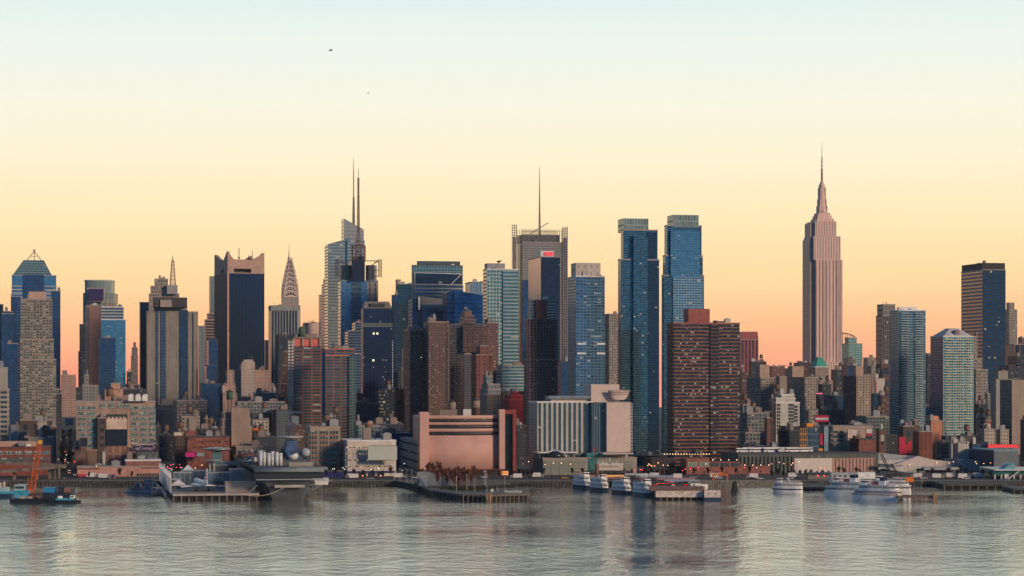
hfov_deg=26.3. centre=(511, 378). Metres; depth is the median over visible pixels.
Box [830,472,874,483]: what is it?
white barge building
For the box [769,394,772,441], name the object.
grey building
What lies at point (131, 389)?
dark building
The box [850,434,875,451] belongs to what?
brick building
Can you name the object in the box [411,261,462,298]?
truss topped tower
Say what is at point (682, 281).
twin blue tower
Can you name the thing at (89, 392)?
grey building
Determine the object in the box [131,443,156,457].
rooftop sign
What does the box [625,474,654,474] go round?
long canopy
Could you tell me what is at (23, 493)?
crane barge
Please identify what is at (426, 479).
sloping lawn pavilion
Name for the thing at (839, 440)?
cream corner building
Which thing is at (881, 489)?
cruise boat
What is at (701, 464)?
big window
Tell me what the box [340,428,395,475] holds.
white parking garage
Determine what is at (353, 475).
parked truck
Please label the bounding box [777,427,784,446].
brick building
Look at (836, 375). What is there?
dark building
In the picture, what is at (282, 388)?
brown tower
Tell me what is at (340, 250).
faceted glass tower
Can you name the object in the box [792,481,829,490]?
dark dock
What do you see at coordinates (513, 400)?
bright red building
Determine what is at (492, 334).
red apartment tower
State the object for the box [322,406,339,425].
dark building
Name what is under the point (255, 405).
grey building
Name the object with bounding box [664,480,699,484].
long canopy
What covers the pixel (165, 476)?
white post screen
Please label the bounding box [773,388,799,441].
white building
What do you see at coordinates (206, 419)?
brown building
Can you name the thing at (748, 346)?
red fluted tower
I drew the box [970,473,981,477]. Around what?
parked truck
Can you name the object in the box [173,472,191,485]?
pavilion
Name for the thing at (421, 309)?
wedge roof building
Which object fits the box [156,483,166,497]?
truss gangway
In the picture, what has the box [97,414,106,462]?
dark building
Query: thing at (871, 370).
tan building
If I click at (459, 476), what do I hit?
bare tree
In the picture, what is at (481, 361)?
red setback building
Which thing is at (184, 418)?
tan building
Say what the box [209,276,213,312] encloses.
rounded tower
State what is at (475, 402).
water tank
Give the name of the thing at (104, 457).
white building
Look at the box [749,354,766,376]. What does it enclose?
dark building
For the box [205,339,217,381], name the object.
dark glass tower
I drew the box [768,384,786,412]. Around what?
dark building
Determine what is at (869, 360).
brick building
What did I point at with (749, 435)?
grey building
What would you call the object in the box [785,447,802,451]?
parked bus
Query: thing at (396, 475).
parked truck
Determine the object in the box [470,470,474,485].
bare tree
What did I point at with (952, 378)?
green glass tower
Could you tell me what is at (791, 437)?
dark building
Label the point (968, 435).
dark building
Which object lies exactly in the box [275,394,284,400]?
dark building
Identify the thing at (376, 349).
navy tower
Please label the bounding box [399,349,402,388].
tan sliver tower
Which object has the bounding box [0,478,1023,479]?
road
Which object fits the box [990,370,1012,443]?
cream tower
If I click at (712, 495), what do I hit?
white barge cabin
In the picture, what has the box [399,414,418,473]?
ribbon windowed wing
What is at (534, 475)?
parked truck
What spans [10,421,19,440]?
grey building
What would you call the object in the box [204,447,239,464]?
glass lift tower
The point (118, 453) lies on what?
brick building
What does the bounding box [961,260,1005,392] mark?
two tone slab tower
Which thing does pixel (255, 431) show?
brown building
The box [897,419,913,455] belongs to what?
brown building
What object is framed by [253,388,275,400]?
grey building
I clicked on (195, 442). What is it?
brick warehouse
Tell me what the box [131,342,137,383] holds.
ornate tower
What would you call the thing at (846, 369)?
dark building
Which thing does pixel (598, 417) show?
striped block
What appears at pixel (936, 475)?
parked truck
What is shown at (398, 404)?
dark building
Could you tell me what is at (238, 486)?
pavilion
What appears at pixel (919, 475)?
parked truck
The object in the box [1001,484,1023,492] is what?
dark float
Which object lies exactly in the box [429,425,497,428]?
ribbon window
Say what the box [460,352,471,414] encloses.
slate apartment tower
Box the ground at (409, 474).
[0,407,1023,477]
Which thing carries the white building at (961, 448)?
on the ground at (409, 474)
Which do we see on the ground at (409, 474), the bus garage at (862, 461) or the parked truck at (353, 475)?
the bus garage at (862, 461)
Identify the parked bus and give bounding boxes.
[735,448,750,452]
[749,448,762,452]
[763,448,778,452]
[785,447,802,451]
[798,447,812,451]
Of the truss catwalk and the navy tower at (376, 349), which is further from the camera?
the navy tower at (376, 349)
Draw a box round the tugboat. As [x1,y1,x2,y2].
[0,482,13,497]
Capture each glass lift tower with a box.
[201,460,222,487]
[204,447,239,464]
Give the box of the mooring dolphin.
[731,481,738,490]
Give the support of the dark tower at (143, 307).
on the ground at (409, 474)
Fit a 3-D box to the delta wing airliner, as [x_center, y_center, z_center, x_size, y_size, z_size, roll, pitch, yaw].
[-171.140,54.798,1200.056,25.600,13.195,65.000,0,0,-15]
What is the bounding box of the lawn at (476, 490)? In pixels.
[433,486,493,491]
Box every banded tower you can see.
[204,309,213,382]
[319,279,324,419]
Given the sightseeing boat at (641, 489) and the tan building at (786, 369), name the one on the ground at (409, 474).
the tan building at (786, 369)
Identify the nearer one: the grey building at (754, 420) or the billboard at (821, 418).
the billboard at (821, 418)
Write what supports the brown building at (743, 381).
on the ground at (409, 474)
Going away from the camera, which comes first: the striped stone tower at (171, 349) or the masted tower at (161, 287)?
the striped stone tower at (171, 349)
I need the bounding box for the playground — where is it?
[484,486,516,491]
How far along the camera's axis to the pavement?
1326.09 m
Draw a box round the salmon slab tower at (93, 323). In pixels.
[86,303,100,393]
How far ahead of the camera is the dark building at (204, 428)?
1523.64 m
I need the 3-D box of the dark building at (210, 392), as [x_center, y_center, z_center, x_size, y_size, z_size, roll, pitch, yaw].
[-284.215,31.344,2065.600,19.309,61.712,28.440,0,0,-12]
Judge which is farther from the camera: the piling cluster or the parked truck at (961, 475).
the parked truck at (961, 475)
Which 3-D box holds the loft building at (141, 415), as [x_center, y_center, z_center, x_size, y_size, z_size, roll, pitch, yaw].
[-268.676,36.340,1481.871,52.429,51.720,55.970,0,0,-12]
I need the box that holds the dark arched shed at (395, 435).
[376,426,411,467]
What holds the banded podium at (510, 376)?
on the ground at (409, 474)
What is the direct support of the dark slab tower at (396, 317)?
on the ground at (409, 474)
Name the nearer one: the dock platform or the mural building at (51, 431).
the dock platform
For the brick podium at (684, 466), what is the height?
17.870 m
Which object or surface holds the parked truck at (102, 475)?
on the road
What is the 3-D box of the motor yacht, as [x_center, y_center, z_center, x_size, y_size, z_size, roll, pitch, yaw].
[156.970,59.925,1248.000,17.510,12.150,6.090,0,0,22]
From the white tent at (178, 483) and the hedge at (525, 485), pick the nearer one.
the white tent at (178, 483)
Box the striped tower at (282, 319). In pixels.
[268,304,300,387]
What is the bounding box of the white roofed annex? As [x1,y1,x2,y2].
[124,452,160,465]
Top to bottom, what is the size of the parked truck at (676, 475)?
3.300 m
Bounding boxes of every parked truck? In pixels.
[86,473,97,477]
[98,473,110,478]
[346,473,357,478]
[394,473,405,477]
[510,473,521,478]
[532,473,543,477]
[650,473,661,477]
[670,473,681,477]
[746,473,757,478]
[788,473,799,477]
[910,473,921,477]
[932,473,943,478]
[943,473,954,477]
[958,473,969,478]
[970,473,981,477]
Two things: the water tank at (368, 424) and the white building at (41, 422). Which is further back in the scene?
the white building at (41, 422)
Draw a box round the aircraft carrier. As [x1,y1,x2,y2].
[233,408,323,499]
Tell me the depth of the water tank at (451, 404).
1433.17 m
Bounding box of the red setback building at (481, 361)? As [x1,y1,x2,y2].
[471,344,492,414]
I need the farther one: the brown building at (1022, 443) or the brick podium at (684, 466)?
the brown building at (1022, 443)
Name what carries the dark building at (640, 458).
on the ground at (409, 474)
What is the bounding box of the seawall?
[0,479,1023,485]
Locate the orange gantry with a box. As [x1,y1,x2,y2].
[712,472,727,479]
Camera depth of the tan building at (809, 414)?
1700.91 m
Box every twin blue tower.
[618,218,659,454]
[661,215,703,454]
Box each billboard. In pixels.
[80,438,86,451]
[106,416,127,429]
[106,429,126,445]
[185,452,195,456]
[196,452,204,456]
[368,446,397,459]
[814,415,828,421]
[847,429,857,437]
[866,428,872,437]
[978,442,987,447]
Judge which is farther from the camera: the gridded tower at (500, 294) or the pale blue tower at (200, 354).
the pale blue tower at (200, 354)
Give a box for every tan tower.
[605,311,617,383]
[974,332,987,403]
[1006,303,1016,343]
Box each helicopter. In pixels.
[232,449,250,458]
[238,451,266,460]
[241,455,258,463]
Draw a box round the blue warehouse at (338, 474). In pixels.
[322,466,344,476]
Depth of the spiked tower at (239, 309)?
2329.58 m
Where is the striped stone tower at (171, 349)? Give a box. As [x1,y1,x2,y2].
[146,297,197,425]
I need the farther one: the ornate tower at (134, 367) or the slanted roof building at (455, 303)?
the ornate tower at (134, 367)
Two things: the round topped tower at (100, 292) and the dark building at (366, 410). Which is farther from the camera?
the round topped tower at (100, 292)
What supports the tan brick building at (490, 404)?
on the ground at (409, 474)
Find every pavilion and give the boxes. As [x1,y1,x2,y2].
[171,478,180,488]
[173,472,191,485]
[181,470,212,481]
[205,472,228,481]
[212,465,227,486]
[224,481,255,492]
[229,468,245,480]
[417,472,455,485]
[583,448,630,478]
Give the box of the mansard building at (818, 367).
[809,357,828,379]
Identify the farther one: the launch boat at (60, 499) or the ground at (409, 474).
the ground at (409, 474)
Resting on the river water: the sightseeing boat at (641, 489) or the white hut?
the sightseeing boat at (641, 489)
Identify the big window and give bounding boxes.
[688,462,696,466]
[699,462,708,466]
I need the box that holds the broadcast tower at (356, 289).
[335,168,381,348]
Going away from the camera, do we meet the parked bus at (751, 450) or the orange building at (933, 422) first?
the parked bus at (751, 450)
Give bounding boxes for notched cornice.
[106,414,126,418]
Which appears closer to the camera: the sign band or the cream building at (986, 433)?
the sign band
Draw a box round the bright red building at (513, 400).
[501,387,523,424]
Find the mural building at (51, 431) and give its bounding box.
[36,425,56,463]
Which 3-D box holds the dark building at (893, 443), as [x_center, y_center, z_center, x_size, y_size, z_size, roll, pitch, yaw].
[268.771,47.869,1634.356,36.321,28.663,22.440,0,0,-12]
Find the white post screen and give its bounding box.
[159,462,171,492]
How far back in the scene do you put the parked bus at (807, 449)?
1451.52 m
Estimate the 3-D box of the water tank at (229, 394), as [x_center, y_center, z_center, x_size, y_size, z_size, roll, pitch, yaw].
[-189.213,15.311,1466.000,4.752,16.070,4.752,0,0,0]
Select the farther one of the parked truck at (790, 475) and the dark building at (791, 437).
the dark building at (791, 437)
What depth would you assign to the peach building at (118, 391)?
1651.24 m
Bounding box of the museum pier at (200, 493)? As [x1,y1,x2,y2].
[161,482,259,500]
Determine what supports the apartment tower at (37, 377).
on the ground at (409, 474)
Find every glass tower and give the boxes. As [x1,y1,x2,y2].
[1,307,13,366]
[11,249,56,338]
[11,296,20,429]
[99,335,115,394]
[101,303,125,388]
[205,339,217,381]
[325,158,364,347]
[345,319,360,392]
[397,282,411,348]
[528,251,559,360]
[842,333,862,365]
[889,307,925,434]
[930,328,973,436]
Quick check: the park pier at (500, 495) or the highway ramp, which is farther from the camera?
the highway ramp
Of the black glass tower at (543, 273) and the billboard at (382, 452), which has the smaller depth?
the billboard at (382, 452)
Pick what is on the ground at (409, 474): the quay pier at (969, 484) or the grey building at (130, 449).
the grey building at (130, 449)
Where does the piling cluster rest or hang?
in the river water
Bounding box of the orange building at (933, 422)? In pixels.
[925,414,942,459]
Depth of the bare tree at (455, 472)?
1217.29 m
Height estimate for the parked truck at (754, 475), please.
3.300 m
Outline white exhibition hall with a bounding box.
[878,453,979,472]
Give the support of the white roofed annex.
on the ground at (409, 474)
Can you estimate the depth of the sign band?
1469.70 m
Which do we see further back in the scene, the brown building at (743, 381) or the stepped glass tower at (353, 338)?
the stepped glass tower at (353, 338)
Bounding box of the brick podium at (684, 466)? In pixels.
[644,448,769,474]
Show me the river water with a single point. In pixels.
(403, 531)
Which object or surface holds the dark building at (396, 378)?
on the ground at (409, 474)
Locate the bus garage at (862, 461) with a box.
[720,445,878,472]
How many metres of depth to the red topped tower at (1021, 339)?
3201.54 m
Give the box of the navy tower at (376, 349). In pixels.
[361,301,392,402]
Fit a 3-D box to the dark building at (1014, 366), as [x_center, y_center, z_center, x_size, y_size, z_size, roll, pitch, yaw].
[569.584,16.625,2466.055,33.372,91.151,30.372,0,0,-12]
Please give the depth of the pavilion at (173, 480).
1219.14 m
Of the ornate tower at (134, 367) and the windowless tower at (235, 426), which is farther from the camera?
the ornate tower at (134, 367)
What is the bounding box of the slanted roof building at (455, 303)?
[442,290,482,323]
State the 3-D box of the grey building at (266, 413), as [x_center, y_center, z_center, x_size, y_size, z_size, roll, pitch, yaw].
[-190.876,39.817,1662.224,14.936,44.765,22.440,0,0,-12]
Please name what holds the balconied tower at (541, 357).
on the ground at (409, 474)
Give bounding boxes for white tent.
[171,480,186,489]
[181,465,192,471]
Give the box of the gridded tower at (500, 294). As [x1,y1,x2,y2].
[483,260,518,364]
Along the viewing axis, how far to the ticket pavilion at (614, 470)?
1353.50 m
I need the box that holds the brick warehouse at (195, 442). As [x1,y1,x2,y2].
[184,430,229,471]
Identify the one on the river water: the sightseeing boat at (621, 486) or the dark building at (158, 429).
the sightseeing boat at (621, 486)
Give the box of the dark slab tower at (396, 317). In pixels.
[391,291,400,388]
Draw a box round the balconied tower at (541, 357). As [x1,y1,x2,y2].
[524,297,557,457]
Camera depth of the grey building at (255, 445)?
1443.20 m
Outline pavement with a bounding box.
[0,480,1023,480]
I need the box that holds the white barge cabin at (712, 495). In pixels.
[703,490,720,500]
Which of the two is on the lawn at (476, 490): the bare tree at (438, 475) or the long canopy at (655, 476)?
the bare tree at (438, 475)
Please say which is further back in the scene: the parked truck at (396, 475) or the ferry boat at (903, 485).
the parked truck at (396, 475)
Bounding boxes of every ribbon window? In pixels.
[429,419,497,421]
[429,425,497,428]
[429,431,497,434]
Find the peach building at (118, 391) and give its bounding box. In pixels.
[104,383,123,399]
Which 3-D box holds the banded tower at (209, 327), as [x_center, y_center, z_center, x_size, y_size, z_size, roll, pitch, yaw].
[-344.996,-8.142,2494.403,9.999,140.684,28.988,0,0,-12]
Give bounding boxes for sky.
[0,0,1023,406]
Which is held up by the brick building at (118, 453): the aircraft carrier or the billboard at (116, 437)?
the billboard at (116, 437)
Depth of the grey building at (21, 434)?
1500.63 m
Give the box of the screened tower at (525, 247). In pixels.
[512,167,567,364]
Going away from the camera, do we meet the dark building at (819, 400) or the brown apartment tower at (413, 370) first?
the brown apartment tower at (413, 370)
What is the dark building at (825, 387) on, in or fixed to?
on the ground at (409, 474)
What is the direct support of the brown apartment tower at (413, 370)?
on the ground at (409, 474)
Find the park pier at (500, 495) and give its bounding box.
[394,480,529,500]
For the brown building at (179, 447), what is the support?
on the ground at (409, 474)
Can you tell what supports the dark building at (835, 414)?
on the ground at (409, 474)
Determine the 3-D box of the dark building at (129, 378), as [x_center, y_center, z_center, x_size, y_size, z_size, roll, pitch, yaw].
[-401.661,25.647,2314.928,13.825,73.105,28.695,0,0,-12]
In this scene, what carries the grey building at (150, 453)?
on the ground at (409, 474)
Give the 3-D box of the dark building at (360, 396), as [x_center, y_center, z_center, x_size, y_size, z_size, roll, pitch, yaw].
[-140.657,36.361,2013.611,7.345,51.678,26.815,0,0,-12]
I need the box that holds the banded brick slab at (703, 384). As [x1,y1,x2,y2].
[666,309,739,468]
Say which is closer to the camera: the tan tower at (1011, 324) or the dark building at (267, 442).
the dark building at (267, 442)
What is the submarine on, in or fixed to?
on the river water
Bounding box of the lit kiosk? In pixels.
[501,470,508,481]
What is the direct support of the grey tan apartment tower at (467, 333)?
on the ground at (409, 474)
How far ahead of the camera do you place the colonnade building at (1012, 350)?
2755.98 m
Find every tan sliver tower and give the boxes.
[264,340,267,369]
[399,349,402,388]
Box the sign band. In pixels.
[988,444,1018,447]
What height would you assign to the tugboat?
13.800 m
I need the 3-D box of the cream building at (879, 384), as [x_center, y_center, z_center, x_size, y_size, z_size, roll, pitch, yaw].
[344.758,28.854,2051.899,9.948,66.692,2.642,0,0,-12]
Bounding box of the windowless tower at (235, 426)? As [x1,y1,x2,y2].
[219,406,251,467]
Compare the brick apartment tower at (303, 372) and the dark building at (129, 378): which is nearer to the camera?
the brick apartment tower at (303, 372)
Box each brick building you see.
[49,419,55,427]
[106,444,127,464]
[270,408,278,435]
[480,387,500,414]
[764,413,771,445]
[769,365,785,392]
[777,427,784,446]
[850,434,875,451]
[863,355,875,374]
[876,424,885,453]
[912,425,932,458]
[983,409,991,427]
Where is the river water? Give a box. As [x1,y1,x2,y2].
[0,486,1023,575]
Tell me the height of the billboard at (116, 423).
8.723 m
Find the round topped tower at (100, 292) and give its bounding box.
[83,280,117,322]
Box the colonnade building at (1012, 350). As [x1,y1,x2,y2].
[1006,342,1023,364]
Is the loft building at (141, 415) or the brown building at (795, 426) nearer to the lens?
the loft building at (141, 415)
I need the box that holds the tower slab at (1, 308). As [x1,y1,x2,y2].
[0,304,3,360]
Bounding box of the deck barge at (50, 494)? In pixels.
[42,486,75,501]
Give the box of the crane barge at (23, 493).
[10,440,45,502]
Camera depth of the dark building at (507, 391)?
1903.24 m
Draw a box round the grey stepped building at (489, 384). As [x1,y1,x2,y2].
[480,371,500,414]
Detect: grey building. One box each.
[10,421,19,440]
[16,430,26,440]
[28,425,53,469]
[82,370,98,399]
[128,446,135,458]
[136,450,157,458]
[173,390,206,433]
[234,440,263,467]
[235,396,284,411]
[240,447,268,467]
[250,401,270,435]
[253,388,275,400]
[353,414,361,424]
[354,421,380,437]
[740,393,750,411]
[740,401,770,445]
[740,427,759,444]
[740,442,769,447]
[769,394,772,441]
[855,405,888,453]
[937,440,948,460]
[941,431,952,442]
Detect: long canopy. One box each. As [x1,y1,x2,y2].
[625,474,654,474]
[639,476,672,476]
[657,478,694,482]
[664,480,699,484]
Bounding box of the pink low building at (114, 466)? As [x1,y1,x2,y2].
[77,459,158,476]
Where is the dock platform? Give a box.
[896,477,936,500]
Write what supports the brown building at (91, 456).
on the ground at (409, 474)
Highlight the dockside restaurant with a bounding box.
[804,455,830,479]
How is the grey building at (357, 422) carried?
on the ground at (409, 474)
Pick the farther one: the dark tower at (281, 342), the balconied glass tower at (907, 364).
the dark tower at (281, 342)
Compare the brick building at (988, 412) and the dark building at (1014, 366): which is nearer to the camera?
the brick building at (988, 412)
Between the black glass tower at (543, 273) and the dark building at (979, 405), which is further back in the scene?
the black glass tower at (543, 273)
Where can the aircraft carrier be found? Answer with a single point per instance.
(288, 471)
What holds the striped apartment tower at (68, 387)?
on the ground at (409, 474)
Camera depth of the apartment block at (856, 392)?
1902.58 m
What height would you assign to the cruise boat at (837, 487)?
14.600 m
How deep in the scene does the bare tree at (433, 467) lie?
1321.54 m
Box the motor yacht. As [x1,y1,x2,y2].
[772,478,802,492]
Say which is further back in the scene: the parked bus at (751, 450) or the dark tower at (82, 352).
the dark tower at (82, 352)
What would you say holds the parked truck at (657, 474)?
on the road
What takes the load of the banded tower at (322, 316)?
on the ground at (409, 474)
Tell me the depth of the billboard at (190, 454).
1423.70 m
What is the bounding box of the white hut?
[314,478,328,484]
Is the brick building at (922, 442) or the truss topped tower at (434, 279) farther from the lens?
the truss topped tower at (434, 279)
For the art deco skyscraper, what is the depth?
3504.87 m
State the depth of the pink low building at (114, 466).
1381.09 m
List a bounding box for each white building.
[37,415,46,428]
[102,448,105,464]
[769,436,777,446]
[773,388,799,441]
[948,433,956,457]
[952,436,969,458]
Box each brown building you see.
[20,409,52,435]
[75,440,85,471]
[86,449,97,464]
[174,421,185,469]
[203,415,211,427]
[252,423,265,435]
[740,368,748,403]
[779,422,798,429]
[794,361,809,376]
[876,359,889,433]
[878,385,888,415]
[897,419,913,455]
[1020,416,1023,466]
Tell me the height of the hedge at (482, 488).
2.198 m
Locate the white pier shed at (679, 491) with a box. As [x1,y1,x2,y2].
[649,486,703,496]
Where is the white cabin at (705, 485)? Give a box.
[694,484,707,489]
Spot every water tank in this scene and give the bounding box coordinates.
[106,386,113,400]
[226,389,232,411]
[365,421,372,434]
[448,400,455,409]
[472,398,479,414]
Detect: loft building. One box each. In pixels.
[76,394,155,464]
[305,413,339,469]
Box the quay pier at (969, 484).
[931,479,1016,488]
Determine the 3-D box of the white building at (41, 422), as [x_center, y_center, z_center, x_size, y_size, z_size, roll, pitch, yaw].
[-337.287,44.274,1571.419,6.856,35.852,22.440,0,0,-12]
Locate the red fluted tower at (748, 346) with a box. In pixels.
[740,332,758,371]
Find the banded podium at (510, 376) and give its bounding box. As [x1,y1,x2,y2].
[496,362,523,390]
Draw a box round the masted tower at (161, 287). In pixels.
[149,256,178,310]
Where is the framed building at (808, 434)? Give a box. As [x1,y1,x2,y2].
[799,423,819,450]
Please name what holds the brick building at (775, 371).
on the ground at (409, 474)
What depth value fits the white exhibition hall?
1451.86 m
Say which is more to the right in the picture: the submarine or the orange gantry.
the orange gantry
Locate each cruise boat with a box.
[824,474,860,496]
[852,474,901,500]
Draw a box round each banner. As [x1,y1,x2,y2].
[819,433,823,444]
[824,426,828,450]
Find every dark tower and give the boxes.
[51,287,60,388]
[56,388,61,449]
[78,323,85,386]
[139,302,148,388]
[276,332,289,395]
[926,353,929,406]
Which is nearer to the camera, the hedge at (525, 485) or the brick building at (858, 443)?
the hedge at (525, 485)
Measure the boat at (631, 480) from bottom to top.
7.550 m
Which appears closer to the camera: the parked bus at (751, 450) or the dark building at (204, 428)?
the parked bus at (751, 450)
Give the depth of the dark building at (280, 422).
1630.77 m
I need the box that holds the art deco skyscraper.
[802,158,842,379]
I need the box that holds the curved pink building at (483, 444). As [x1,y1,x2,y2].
[413,409,515,474]
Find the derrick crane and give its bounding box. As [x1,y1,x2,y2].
[880,454,901,477]
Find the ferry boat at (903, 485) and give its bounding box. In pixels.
[873,476,910,493]
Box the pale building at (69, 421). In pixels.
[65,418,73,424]
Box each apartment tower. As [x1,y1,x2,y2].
[18,292,55,424]
[61,370,75,416]
[287,326,320,425]
[321,343,355,437]
[403,324,423,432]
[424,314,448,414]
[449,307,486,414]
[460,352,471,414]
[482,318,497,383]
[567,263,604,395]
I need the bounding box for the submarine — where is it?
[123,473,169,493]
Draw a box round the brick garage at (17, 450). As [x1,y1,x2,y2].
[0,441,50,475]
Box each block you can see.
[7,340,18,439]
[157,399,172,433]
[529,384,632,471]
[747,365,773,411]
[788,366,817,425]
[843,366,870,424]
[1000,374,1023,454]
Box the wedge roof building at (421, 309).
[408,296,441,328]
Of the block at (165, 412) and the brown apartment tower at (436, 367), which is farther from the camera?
the block at (165, 412)
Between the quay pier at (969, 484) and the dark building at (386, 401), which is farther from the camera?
the dark building at (386, 401)
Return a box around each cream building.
[0,361,9,440]
[250,413,268,435]
[874,374,884,394]
[979,423,995,443]
[996,425,1008,448]
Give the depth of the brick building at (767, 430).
1600.51 m
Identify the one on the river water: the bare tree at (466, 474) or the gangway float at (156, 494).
the gangway float at (156, 494)
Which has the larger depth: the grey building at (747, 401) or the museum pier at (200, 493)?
the grey building at (747, 401)
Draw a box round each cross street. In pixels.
[53,417,79,477]
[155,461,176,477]
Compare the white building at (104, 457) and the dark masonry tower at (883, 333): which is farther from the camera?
the dark masonry tower at (883, 333)
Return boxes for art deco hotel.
[221,353,275,411]
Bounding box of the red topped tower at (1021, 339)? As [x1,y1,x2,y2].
[1018,336,1023,343]
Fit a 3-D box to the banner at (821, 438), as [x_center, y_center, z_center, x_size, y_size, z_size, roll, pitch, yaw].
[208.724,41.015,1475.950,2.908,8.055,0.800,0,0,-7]
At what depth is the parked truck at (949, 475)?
1358.85 m
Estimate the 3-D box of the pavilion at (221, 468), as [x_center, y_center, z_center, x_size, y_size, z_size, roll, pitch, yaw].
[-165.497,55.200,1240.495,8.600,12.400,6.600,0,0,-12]
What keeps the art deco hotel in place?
on the ground at (409, 474)
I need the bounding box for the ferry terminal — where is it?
[979,462,1023,478]
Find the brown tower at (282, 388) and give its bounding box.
[277,351,286,403]
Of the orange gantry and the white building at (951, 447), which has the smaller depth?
the orange gantry
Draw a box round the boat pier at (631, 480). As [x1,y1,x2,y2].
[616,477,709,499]
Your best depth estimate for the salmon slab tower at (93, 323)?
2481.58 m
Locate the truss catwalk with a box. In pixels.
[309,479,332,494]
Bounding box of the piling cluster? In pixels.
[485,493,491,501]
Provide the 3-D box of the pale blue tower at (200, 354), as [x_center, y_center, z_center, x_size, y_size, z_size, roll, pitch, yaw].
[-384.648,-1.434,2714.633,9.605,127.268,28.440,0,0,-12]
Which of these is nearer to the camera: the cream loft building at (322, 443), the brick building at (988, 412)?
the cream loft building at (322, 443)
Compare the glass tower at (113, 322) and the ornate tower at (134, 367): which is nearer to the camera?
the glass tower at (113, 322)
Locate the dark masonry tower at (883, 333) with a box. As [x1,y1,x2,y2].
[876,302,894,363]
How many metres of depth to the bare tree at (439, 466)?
1325.50 m
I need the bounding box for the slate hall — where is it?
[969,447,1018,466]
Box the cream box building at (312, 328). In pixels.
[303,322,318,336]
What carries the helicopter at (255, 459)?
on the aircraft carrier
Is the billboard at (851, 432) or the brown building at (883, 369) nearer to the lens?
the billboard at (851, 432)
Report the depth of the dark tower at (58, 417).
1900.69 m
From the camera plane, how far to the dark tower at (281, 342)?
2200.98 m
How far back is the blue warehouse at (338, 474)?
1373.62 m
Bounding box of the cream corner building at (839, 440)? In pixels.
[819,420,872,450]
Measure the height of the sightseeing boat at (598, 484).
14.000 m
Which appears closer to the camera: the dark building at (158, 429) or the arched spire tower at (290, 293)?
the dark building at (158, 429)
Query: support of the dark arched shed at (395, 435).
on the ground at (409, 474)
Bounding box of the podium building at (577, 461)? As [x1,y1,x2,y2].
[533,449,636,474]
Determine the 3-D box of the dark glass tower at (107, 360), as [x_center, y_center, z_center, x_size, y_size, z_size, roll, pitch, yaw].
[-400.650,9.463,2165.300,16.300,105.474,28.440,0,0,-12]
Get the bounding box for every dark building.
[76,384,83,399]
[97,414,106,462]
[121,380,146,399]
[126,369,138,387]
[155,422,160,449]
[158,424,173,460]
[196,416,218,434]
[200,379,220,427]
[240,394,250,400]
[252,424,275,454]
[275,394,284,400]
[275,404,288,452]
[286,414,304,458]
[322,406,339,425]
[356,390,364,401]
[356,398,378,422]
[373,412,403,430]
[379,379,393,422]
[394,366,399,388]
[394,386,402,422]
[501,388,523,424]
[516,418,526,464]
[558,357,567,395]
[616,449,666,464]
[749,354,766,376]
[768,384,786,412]
[784,423,798,446]
[816,392,824,409]
[818,375,830,394]
[818,400,844,424]
[824,386,842,407]
[831,362,841,394]
[841,362,859,394]
[871,392,878,410]
[889,434,897,454]
[908,419,919,430]
[926,398,929,415]
[953,424,975,441]
[969,437,980,447]
[974,395,987,419]
[974,407,984,442]
[998,353,1023,379]
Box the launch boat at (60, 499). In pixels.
[51,495,80,502]
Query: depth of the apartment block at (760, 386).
2053.85 m
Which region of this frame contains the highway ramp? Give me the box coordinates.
[0,460,65,478]
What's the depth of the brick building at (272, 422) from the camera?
1642.39 m
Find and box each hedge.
[440,487,463,489]
[442,485,485,488]
[461,487,496,489]
[477,484,513,487]
[502,484,530,486]
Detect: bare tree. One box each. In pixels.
[425,461,430,471]
[429,462,438,473]
[434,473,440,481]
[436,461,442,476]
[440,467,447,481]
[441,469,448,485]
[453,469,459,482]
[457,473,462,484]
[461,469,471,488]
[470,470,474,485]
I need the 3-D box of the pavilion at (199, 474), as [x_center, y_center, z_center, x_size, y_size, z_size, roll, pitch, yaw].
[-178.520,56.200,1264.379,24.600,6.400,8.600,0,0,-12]
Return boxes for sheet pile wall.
[688,480,800,485]
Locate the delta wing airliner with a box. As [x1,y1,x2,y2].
[180,468,224,490]
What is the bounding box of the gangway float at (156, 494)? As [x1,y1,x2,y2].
[151,487,167,495]
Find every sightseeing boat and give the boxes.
[572,472,589,488]
[589,469,608,491]
[611,476,631,494]
[632,478,650,496]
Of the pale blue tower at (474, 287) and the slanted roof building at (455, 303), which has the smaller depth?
the slanted roof building at (455, 303)
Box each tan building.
[180,405,199,431]
[187,414,197,429]
[776,375,786,392]
[785,362,791,393]
[804,407,817,425]
[818,376,832,394]
[844,356,855,364]
[867,362,875,392]
[984,390,989,419]
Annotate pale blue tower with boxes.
[198,326,203,399]
[465,279,482,294]
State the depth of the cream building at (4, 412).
1519.56 m
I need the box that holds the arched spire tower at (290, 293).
[281,254,298,304]
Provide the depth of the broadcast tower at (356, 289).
2763.25 m
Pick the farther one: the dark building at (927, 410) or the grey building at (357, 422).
the dark building at (927, 410)
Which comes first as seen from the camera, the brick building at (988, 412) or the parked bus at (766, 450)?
the parked bus at (766, 450)
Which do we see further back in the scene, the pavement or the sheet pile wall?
the pavement
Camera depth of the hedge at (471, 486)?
1221.79 m
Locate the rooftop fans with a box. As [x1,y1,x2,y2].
[128,394,147,400]
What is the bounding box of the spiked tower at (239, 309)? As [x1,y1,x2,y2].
[214,251,264,387]
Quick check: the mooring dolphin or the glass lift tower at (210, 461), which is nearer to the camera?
the glass lift tower at (210, 461)

